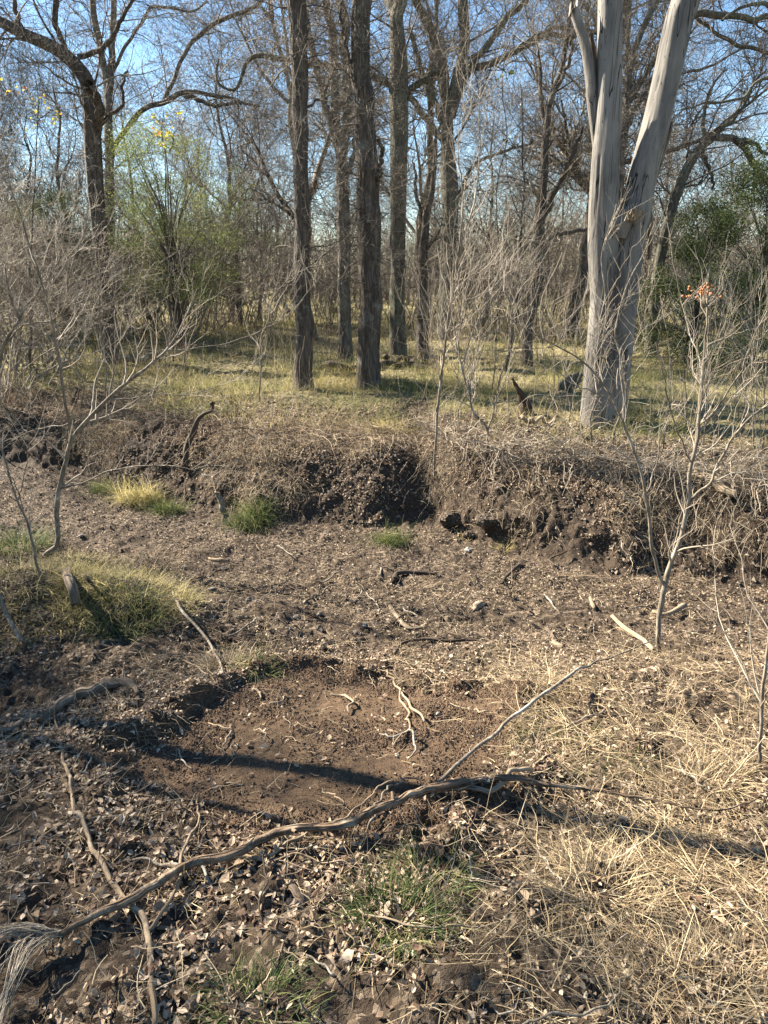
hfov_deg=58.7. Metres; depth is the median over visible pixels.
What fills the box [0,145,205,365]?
bare shrub
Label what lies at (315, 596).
twig
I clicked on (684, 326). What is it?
shoot
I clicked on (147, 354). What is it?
fallen log
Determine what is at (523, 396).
stump
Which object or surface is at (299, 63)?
tree
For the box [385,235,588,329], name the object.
bare shrub
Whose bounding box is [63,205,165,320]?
bare shrub
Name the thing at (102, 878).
twig
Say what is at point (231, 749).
twig
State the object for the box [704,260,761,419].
shoot
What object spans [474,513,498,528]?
stone
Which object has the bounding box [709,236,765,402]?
shoot
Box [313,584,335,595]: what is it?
twig
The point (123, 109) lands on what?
tree
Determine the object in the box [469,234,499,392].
shoot
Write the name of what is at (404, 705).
root
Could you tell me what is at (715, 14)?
oak tree
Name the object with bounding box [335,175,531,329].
bare shrub
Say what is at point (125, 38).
sky
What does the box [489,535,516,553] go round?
grass tuft
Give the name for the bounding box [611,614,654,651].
dead stick
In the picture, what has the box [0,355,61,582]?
sapling
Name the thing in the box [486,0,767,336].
tree
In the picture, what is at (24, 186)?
bare shrub
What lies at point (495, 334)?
shoot
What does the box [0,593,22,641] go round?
stick
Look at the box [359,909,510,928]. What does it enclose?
stick
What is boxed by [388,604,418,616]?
twig
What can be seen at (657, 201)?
tree
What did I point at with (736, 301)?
shoot
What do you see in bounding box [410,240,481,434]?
shoot
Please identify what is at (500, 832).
twig
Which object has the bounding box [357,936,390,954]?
twig
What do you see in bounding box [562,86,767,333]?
bare shrub
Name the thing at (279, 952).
twig
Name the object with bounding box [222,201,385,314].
bare shrub
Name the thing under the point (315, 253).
bare shrub
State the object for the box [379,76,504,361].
tree
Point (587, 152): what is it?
tree
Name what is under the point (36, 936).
fallen branch
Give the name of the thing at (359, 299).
bare shrub
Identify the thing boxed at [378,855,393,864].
twig
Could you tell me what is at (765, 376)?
shoot
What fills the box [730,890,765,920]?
twig
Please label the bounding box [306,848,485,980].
grass tuft
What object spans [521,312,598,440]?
shoot
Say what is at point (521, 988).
twig
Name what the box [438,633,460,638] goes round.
twig
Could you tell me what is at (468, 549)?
stone
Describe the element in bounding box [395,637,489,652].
stick
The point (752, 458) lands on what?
meadow leaf litter
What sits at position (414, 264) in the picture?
woods
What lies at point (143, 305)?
bare shrub
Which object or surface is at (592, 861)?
grass tuft
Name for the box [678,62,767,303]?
tree
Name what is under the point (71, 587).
sawn log end
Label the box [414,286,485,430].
shoot
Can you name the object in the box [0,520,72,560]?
grass tuft
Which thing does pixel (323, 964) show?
stick
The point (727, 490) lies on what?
rotten log
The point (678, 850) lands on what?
dry straw
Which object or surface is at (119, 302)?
bare shrub
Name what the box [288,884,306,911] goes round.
bark chip
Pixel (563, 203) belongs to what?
tree
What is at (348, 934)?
twig
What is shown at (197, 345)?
fallen log
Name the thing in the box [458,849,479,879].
twig
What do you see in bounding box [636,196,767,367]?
evergreen shrub
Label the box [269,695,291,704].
twig
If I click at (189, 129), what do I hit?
tree
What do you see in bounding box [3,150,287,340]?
bare shrub
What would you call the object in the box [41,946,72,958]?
twig
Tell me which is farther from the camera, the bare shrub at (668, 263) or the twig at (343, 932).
the bare shrub at (668, 263)
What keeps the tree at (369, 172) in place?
on the ground at (58, 972)
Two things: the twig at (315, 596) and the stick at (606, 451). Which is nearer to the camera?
the twig at (315, 596)
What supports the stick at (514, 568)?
on the ground at (58, 972)
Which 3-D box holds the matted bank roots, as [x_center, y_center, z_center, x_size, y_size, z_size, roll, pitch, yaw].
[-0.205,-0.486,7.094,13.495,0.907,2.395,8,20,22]
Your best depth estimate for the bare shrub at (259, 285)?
22.56 m
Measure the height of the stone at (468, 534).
0.073 m
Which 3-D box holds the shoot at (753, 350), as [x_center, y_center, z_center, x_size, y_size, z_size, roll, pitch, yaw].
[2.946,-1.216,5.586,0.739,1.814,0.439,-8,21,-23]
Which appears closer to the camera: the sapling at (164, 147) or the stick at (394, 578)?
the stick at (394, 578)
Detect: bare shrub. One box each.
[0,90,194,379]
[0,115,174,350]
[0,118,125,325]
[0,135,130,317]
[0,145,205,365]
[0,158,163,374]
[0,188,130,333]
[0,190,174,405]
[0,194,87,358]
[1,187,149,344]
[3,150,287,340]
[7,208,157,324]
[23,142,254,336]
[25,193,130,310]
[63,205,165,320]
[65,223,244,337]
[82,213,241,324]
[114,164,322,333]
[118,196,276,327]
[147,126,337,327]
[187,228,279,312]
[195,226,318,324]
[208,196,319,307]
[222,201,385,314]
[244,184,390,313]
[259,221,360,335]
[285,221,386,334]
[312,239,406,313]
[315,195,497,319]
[318,268,414,320]
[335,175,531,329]
[335,225,511,334]
[351,211,493,319]
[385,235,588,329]
[405,198,589,342]
[405,231,552,314]
[460,223,574,318]
[468,144,699,322]
[471,201,588,316]
[495,261,640,336]
[530,120,767,332]
[540,228,688,322]
[547,256,589,312]
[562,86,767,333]
[565,161,750,316]
[638,233,766,326]
[639,229,711,306]
[646,147,767,329]
[646,177,767,326]
[647,237,750,318]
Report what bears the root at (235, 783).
on the ground at (58, 972)
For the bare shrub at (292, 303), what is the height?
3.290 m
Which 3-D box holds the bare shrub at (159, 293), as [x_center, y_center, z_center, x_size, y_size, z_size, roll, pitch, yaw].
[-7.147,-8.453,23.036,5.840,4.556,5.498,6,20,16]
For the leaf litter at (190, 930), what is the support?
on the ground at (58, 972)
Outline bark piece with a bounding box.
[208,557,229,561]
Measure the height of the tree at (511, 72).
4.560 m
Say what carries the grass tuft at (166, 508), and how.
on the ground at (58, 972)
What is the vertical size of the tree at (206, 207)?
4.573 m
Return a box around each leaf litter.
[0,386,767,512]
[0,608,767,1023]
[4,340,767,462]
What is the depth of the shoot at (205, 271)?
10.72 m
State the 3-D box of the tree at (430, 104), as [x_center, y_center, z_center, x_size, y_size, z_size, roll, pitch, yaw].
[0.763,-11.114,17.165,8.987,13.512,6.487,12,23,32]
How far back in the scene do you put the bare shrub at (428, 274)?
26.20 m
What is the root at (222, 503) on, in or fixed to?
on the ground at (58, 972)
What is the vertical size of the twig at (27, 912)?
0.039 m
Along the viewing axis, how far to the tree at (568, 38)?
10.47 m
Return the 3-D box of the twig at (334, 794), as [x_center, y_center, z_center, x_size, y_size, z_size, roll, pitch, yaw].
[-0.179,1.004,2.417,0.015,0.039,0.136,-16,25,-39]
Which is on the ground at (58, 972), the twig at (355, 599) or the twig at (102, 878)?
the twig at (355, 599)
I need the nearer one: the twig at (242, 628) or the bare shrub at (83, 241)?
the twig at (242, 628)
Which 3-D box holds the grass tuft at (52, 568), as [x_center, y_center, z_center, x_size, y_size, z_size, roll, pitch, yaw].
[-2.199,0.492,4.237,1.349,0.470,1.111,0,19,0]
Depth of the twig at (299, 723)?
3.02 m
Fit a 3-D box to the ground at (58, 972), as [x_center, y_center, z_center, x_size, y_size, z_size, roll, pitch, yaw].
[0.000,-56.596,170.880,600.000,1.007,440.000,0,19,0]
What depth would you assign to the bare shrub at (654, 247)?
18.23 m
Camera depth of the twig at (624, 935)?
1.77 m
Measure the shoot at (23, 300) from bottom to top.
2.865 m
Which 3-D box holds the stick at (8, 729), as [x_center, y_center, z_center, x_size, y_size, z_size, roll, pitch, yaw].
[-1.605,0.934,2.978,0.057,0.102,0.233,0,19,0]
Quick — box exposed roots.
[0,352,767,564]
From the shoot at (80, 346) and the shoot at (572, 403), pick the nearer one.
the shoot at (572, 403)
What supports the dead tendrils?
on the ground at (58, 972)
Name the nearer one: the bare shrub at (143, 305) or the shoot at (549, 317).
the shoot at (549, 317)
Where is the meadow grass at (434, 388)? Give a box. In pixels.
[0,295,767,472]
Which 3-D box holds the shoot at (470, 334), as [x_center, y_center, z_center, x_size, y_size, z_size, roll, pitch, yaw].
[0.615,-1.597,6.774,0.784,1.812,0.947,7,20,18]
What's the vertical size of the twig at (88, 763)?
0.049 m
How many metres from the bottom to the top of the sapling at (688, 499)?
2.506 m
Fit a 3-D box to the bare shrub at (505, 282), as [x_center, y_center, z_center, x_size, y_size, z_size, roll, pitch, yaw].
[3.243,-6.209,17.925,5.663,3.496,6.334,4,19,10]
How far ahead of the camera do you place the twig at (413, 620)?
4.60 m
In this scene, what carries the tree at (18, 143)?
on the ground at (58, 972)
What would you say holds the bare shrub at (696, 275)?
on the ground at (58, 972)
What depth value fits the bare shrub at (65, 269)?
17.72 m
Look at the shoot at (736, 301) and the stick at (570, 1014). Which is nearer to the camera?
the stick at (570, 1014)
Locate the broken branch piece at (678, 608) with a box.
[651,603,687,616]
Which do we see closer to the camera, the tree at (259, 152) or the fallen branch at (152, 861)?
the fallen branch at (152, 861)
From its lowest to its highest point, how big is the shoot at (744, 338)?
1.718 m
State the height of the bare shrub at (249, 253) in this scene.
5.400 m
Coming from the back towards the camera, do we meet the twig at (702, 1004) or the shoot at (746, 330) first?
the shoot at (746, 330)
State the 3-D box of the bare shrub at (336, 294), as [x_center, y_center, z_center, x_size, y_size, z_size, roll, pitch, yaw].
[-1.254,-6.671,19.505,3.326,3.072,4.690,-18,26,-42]
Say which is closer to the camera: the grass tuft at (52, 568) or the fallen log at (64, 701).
the fallen log at (64, 701)
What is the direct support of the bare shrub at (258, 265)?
on the ground at (58, 972)
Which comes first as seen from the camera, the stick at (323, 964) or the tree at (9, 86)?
the stick at (323, 964)
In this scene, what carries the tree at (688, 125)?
on the ground at (58, 972)
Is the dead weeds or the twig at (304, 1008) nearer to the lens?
the twig at (304, 1008)
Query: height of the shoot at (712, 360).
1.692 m
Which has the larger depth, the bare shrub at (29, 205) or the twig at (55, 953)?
the bare shrub at (29, 205)
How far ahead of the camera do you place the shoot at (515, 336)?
7.10 m
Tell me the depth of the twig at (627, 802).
2.38 m
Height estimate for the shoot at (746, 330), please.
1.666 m
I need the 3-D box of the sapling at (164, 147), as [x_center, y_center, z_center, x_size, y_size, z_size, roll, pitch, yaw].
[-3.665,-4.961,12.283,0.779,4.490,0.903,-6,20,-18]
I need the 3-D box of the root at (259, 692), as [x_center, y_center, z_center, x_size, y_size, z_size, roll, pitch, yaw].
[-0.622,0.895,3.391,0.025,0.036,0.155,-9,21,-25]
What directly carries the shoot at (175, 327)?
on the ground at (58, 972)
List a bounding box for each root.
[177,748,193,769]
[214,490,229,524]
[226,782,243,785]
[253,686,261,698]
[330,693,354,713]
[367,777,430,828]
[379,729,416,759]
[387,670,410,747]
[401,691,424,722]
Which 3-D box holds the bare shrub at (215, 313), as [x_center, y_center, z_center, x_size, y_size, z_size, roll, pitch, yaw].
[-4.908,-7.370,19.255,6.504,4.689,6.123,-15,24,-37]
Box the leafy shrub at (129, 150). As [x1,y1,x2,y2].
[88,110,243,348]
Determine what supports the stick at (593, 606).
on the ground at (58, 972)
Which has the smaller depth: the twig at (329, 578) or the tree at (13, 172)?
the twig at (329, 578)
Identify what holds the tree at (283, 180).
on the ground at (58, 972)
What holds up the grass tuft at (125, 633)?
on the ground at (58, 972)
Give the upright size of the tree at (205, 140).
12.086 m
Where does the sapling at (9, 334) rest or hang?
on the ground at (58, 972)
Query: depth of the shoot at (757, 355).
6.01 m
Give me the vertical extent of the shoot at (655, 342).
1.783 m
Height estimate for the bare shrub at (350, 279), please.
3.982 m
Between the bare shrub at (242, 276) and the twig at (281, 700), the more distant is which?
the bare shrub at (242, 276)
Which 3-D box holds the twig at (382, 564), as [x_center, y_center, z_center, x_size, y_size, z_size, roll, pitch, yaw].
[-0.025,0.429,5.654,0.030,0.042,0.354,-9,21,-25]
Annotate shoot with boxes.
[0,182,66,402]
[5,230,53,378]
[13,214,50,390]
[48,233,137,389]
[61,264,119,411]
[84,185,119,405]
[148,244,188,370]
[164,255,195,397]
[184,137,231,376]
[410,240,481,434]
[410,252,491,433]
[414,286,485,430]
[429,243,465,400]
[468,180,509,417]
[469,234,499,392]
[475,242,575,423]
[475,262,544,425]
[510,249,563,411]
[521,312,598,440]
[528,208,591,416]
[528,285,625,436]
[539,273,592,426]
[556,272,616,444]
[628,257,689,452]
[652,231,726,428]
[662,183,757,415]
[664,267,763,454]
[673,243,761,411]
[674,269,744,438]
[688,185,739,424]
[701,236,742,408]
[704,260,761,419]
[705,225,767,402]
[705,246,767,465]
[706,268,766,407]
[708,254,767,432]
[708,254,767,447]
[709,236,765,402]
[710,212,767,448]
[718,268,767,426]
[763,352,767,404]
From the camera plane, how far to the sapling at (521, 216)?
10.34 m
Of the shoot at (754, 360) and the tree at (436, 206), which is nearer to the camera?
the shoot at (754, 360)
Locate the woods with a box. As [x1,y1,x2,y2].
[18,193,766,304]
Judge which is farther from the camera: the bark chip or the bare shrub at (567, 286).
the bare shrub at (567, 286)
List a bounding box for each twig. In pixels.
[12,838,37,845]
[17,906,33,922]
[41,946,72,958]
[51,820,67,837]
[65,903,107,937]
[79,754,92,773]
[89,829,103,839]
[96,855,108,884]
[154,887,165,902]
[195,568,228,578]
[208,722,230,728]
[210,582,240,588]
[215,631,241,639]
[218,589,248,593]
[224,617,256,636]
[230,740,236,759]
[232,1001,273,1023]
[253,728,267,742]
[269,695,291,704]
[273,938,288,964]
[276,949,306,967]
[291,708,316,728]
[299,994,308,1013]
[303,582,319,603]
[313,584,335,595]
[318,571,341,582]
[322,788,344,803]
[331,926,358,945]
[333,924,370,946]
[344,590,362,605]
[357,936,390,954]
[372,557,391,570]
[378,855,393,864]
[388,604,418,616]
[404,612,419,623]
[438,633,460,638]
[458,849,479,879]
[468,839,527,853]
[469,574,497,586]
[480,997,516,1014]
[483,822,515,837]
[509,985,538,992]
[513,603,532,610]
[536,848,564,890]
[541,813,549,827]
[548,549,566,567]
[557,708,604,731]
[609,933,635,949]
[621,540,632,559]
[626,785,653,817]
[630,600,658,608]
[658,871,679,885]
[674,757,704,786]
[694,987,708,1022]
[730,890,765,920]
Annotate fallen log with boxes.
[36,678,139,722]
[117,351,159,363]
[152,340,241,356]
[317,360,440,371]
[382,353,434,365]
[518,415,556,424]
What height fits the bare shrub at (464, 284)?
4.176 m
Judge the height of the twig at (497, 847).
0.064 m
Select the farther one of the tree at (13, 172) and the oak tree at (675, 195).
the tree at (13, 172)
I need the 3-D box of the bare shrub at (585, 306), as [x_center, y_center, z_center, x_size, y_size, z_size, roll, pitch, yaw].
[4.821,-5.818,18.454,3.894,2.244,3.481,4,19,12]
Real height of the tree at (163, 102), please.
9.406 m
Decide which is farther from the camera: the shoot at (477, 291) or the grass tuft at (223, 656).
the shoot at (477, 291)
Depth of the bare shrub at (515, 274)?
23.71 m
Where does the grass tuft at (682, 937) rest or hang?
on the ground at (58, 972)
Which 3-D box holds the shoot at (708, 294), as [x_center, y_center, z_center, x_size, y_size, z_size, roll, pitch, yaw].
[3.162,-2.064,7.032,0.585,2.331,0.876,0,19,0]
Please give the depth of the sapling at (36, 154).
10.20 m
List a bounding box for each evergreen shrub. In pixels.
[635,135,767,373]
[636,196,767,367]
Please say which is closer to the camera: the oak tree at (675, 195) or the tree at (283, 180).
the oak tree at (675, 195)
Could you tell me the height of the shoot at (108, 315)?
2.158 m
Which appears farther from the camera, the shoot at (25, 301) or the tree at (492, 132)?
the tree at (492, 132)
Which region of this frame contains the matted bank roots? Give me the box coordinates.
[0,385,767,581]
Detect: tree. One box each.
[0,0,38,183]
[0,0,44,182]
[0,0,125,317]
[0,0,263,363]
[0,40,82,330]
[0,52,51,237]
[1,133,27,299]
[6,0,335,341]
[37,132,120,287]
[57,0,199,319]
[85,146,145,246]
[103,62,234,307]
[114,0,327,322]
[130,43,243,245]
[148,0,498,355]
[176,0,462,339]
[181,163,293,324]
[186,26,329,320]
[196,68,335,314]
[197,0,400,391]
[258,0,412,362]
[267,0,452,389]
[269,0,579,337]
[276,7,418,325]
[317,126,389,309]
[320,0,641,340]
[351,138,421,267]
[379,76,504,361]
[384,139,497,307]
[388,0,734,367]
[423,26,569,327]
[431,160,511,309]
[457,25,596,321]
[460,6,569,392]
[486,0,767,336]
[507,0,761,205]
[511,67,589,311]
[555,0,767,211]
[557,17,764,275]
[568,0,700,429]
[619,0,767,229]
[620,0,767,355]
[638,34,767,254]
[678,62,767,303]
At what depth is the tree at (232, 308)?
20.66 m
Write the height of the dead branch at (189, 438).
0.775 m
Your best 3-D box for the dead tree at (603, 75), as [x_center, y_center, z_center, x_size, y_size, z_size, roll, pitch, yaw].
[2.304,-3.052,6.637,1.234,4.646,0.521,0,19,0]
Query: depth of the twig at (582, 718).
3.05 m
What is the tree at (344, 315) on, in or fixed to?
on the ground at (58, 972)
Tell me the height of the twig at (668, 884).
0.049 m
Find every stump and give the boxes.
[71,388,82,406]
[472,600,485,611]
[510,377,532,415]
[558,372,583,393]
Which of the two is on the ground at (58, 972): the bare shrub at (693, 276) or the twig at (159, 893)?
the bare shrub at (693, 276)
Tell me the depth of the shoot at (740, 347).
6.28 m
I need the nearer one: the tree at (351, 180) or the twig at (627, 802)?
the twig at (627, 802)
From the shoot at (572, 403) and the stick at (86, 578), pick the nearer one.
the stick at (86, 578)
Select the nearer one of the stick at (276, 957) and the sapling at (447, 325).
the stick at (276, 957)
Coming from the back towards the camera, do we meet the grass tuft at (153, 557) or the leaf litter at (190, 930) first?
the grass tuft at (153, 557)
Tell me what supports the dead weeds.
on the ground at (58, 972)
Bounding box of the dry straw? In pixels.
[0,504,767,1023]
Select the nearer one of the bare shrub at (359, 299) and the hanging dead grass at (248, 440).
the hanging dead grass at (248, 440)
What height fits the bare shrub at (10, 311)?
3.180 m
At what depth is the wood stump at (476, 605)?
4.88 m
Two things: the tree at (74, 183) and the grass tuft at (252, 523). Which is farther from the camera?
the tree at (74, 183)
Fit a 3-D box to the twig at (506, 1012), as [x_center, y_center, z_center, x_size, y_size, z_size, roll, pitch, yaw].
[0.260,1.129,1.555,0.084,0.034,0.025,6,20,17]
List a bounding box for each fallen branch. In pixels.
[0,634,767,1023]
[54,719,200,1023]
[124,857,212,887]
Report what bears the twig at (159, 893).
on the leaf litter at (190, 930)
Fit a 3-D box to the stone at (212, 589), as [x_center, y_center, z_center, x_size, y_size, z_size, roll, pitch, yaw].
[-1.258,0.567,4.986,0.070,0.042,0.052,0,19,0]
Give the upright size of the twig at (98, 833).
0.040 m
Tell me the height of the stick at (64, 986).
0.018 m
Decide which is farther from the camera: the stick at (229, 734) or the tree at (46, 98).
the tree at (46, 98)
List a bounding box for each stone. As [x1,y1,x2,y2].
[207,587,216,590]
[439,512,460,526]
[463,530,477,538]
[464,547,472,552]
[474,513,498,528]
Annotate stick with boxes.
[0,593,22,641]
[0,718,25,733]
[52,969,82,996]
[83,573,91,583]
[169,584,229,687]
[169,660,222,685]
[222,724,232,747]
[258,844,268,927]
[265,947,290,965]
[303,953,333,975]
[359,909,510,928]
[388,603,426,629]
[391,570,436,583]
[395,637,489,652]
[501,561,522,584]
[523,969,634,1023]
[545,596,559,613]
[545,627,564,648]
[589,596,595,609]
[596,445,617,458]
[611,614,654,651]
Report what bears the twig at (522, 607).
on the ground at (58, 972)
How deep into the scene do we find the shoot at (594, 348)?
6.47 m
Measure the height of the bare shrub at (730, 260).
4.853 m
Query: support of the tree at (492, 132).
on the ground at (58, 972)
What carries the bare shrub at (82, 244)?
on the ground at (58, 972)
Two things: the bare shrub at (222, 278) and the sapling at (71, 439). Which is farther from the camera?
the bare shrub at (222, 278)
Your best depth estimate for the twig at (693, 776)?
2.60 m
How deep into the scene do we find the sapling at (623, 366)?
6.21 m
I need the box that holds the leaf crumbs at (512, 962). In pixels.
[0,396,767,1023]
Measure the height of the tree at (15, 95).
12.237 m
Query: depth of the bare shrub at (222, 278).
19.86 m
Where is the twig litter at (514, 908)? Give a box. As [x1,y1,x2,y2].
[0,452,767,1023]
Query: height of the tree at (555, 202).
9.707 m
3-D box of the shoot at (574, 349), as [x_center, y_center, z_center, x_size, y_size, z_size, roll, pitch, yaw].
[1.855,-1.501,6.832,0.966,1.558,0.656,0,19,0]
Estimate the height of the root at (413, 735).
0.058 m
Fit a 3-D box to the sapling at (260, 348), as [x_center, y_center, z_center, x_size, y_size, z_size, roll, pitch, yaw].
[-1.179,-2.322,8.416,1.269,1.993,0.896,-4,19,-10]
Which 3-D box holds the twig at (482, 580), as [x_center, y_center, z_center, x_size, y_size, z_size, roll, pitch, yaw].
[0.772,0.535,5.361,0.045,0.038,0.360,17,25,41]
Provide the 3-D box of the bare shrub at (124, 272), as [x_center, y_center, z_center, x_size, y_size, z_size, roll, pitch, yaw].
[-6.154,-6.994,17.459,5.751,4.927,8.109,-19,27,-44]
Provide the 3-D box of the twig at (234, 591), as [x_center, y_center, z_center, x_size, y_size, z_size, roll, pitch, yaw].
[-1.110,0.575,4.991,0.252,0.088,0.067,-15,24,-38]
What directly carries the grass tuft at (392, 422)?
on the ground at (58, 972)
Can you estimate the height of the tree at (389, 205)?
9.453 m
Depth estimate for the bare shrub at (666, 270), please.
35.52 m
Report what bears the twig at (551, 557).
on the ground at (58, 972)
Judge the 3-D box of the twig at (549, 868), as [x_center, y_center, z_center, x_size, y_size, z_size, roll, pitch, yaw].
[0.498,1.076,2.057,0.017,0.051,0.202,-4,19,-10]
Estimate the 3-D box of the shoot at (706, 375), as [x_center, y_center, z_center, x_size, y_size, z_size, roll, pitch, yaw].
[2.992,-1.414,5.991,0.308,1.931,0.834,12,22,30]
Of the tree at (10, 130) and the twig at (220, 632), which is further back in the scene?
the tree at (10, 130)
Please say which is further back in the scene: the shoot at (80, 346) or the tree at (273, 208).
the tree at (273, 208)
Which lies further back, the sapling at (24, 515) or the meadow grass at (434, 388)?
the meadow grass at (434, 388)
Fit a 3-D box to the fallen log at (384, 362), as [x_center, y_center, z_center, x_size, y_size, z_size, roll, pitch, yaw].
[-0.121,-2.474,11.452,2.071,0.255,0.814,-7,20,-20]
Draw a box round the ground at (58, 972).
[0,282,767,1023]
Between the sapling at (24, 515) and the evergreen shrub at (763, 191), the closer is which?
the sapling at (24, 515)
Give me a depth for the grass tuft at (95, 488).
7.56 m
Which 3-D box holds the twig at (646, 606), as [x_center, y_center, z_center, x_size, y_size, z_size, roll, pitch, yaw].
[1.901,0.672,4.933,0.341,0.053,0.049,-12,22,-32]
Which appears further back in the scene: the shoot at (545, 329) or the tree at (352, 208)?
the tree at (352, 208)
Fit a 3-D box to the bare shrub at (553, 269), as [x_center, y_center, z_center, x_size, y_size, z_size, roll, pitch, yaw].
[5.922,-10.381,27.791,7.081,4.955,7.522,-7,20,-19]
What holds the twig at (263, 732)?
on the ground at (58, 972)
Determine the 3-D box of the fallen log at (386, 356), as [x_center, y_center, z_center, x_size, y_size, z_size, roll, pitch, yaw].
[0.510,-2.809,12.651,1.269,0.207,0.277,16,25,39]
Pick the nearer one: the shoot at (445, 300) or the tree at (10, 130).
the shoot at (445, 300)
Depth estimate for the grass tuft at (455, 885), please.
2.01 m
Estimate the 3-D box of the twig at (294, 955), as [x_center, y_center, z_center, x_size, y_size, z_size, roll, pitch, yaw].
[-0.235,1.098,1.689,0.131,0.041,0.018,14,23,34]
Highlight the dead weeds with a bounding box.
[0,303,767,456]
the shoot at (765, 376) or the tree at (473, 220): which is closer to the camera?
the shoot at (765, 376)
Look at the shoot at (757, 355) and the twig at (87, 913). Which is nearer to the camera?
the twig at (87, 913)
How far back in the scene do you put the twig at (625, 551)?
5.52 m
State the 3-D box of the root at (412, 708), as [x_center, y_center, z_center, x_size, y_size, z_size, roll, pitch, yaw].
[0.127,0.916,3.218,0.028,0.111,0.399,-5,19,-13]
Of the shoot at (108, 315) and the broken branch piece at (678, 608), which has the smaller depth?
the broken branch piece at (678, 608)
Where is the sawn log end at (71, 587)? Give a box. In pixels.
[62,567,81,607]
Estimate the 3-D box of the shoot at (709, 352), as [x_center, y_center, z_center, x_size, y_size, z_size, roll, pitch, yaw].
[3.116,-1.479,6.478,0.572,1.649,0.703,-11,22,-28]
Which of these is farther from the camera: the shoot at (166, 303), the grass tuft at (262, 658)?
the shoot at (166, 303)
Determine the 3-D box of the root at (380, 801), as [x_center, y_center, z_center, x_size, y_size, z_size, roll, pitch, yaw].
[0.024,1.005,2.383,0.117,0.089,0.352,16,25,39]
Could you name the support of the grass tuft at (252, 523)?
on the ground at (58, 972)
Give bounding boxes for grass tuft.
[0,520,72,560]
[0,542,135,653]
[29,542,125,568]
[31,545,220,638]
[50,560,181,644]
[73,471,124,499]
[87,468,177,511]
[112,542,197,571]
[140,489,200,520]
[158,941,336,1023]
[188,639,261,675]
[201,485,292,535]
[222,634,293,682]
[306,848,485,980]
[346,514,424,552]
[364,818,488,915]
[368,409,420,436]
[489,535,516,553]
[499,722,656,783]
[501,706,572,734]
[517,812,701,966]
[572,901,767,1023]
[621,734,767,815]
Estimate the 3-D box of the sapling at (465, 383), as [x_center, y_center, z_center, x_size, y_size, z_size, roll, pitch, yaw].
[0.997,-1.598,6.247,1.526,2.306,0.972,9,21,25]
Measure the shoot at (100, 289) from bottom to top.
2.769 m
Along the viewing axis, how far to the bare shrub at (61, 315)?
11.44 m
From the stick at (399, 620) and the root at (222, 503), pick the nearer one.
the stick at (399, 620)
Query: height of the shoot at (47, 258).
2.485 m
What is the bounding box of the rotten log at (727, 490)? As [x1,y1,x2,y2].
[692,471,737,496]
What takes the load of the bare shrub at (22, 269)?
on the ground at (58, 972)
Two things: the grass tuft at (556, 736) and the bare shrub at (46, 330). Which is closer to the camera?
the grass tuft at (556, 736)
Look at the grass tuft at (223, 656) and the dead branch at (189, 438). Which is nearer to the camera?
the grass tuft at (223, 656)
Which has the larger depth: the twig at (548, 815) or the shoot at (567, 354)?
the shoot at (567, 354)
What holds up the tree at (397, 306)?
on the ground at (58, 972)
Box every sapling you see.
[0,11,84,370]
[0,67,319,556]
[0,229,101,369]
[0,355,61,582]
[150,99,191,360]
[241,238,338,401]
[358,0,577,475]
[414,207,574,458]
[458,21,584,370]
[469,216,767,653]
[562,204,678,450]
[589,181,659,446]
[690,373,767,768]
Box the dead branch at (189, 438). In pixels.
[183,401,214,471]
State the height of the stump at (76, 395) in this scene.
0.333 m
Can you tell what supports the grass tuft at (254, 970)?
on the ground at (58, 972)
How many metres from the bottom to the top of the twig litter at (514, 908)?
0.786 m
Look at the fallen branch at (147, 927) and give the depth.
1.92 m
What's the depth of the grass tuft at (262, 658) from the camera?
3.65 m
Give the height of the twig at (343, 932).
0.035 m
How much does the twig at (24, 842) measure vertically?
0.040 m
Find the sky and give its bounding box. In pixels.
[0,0,767,280]
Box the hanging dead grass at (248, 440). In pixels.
[0,374,767,564]
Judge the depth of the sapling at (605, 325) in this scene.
6.19 m
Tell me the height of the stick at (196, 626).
0.191 m
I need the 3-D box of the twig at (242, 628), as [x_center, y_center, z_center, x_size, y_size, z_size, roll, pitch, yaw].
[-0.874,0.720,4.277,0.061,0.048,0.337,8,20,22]
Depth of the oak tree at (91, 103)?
11.10 m
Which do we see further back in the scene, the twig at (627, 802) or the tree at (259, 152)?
the tree at (259, 152)
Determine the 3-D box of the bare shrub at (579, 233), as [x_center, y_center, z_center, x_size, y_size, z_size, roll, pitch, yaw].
[6.635,-8.905,21.210,8.414,6.524,7.922,-11,22,-28]
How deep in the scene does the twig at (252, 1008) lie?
1.55 m
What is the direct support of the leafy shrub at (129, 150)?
on the ground at (58, 972)
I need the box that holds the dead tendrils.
[366,362,767,575]
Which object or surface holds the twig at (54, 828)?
on the ground at (58, 972)
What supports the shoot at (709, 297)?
on the ground at (58, 972)

